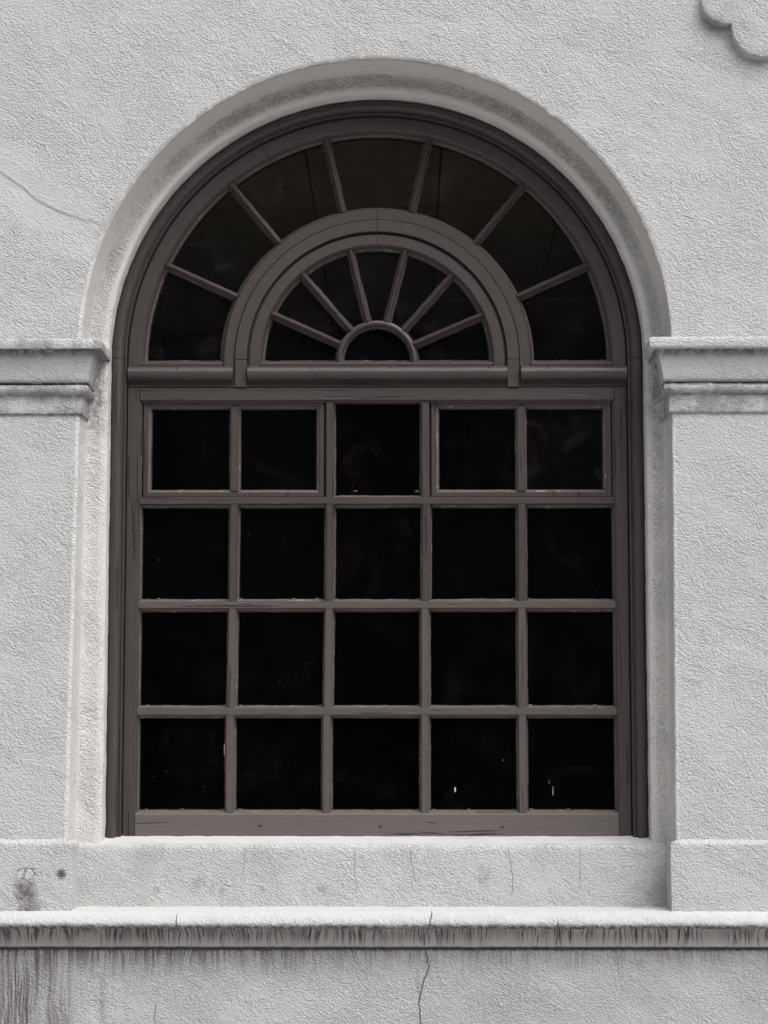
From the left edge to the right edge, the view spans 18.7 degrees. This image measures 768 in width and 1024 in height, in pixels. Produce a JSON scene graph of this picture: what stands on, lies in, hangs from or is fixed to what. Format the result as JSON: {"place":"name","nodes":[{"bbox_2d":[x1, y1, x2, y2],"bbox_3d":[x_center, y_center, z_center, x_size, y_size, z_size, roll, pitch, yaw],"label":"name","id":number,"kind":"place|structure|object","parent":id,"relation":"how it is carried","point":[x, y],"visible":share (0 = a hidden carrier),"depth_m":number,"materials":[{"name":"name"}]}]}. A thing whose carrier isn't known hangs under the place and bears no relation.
{"place":"outdoors","nodes":[
{"label":"outdoors","id":0,"kind":"place"},
{"label":"pavement","id":1,"kind":"structure","parent":0,"visible":0},
{"bbox_2d":[0,0,767,1023],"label":"stucco building","id":2,"kind":"structure","parent":1,"relation":"on","point":[342,686],"depth_m":7.83,"materials":[{"name":"paint"}]},
{"bbox_2d":[151,289,168,360],"bbox_3d":[-0.838,-0.915,8.768,0.164,0.965,0.164,0,-7,0],"label":"pendant lamp","id":3,"kind":"object","parent":2,"relation":"hanging from","point":[159,356],"visible":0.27,"depth_m":8.73,"materials":[{"name":"black metal"}]},
{"bbox_2d":[105,100,648,837],"bbox_3d":[-0.024,-0.166,7.934,1.831,2.539,0.099,0,-7,0],"label":"window","id":4,"kind":"structure","parent":2,"relation":"in","point":[511,379],"depth_m":7.93,"materials":[{"name":"paint"}]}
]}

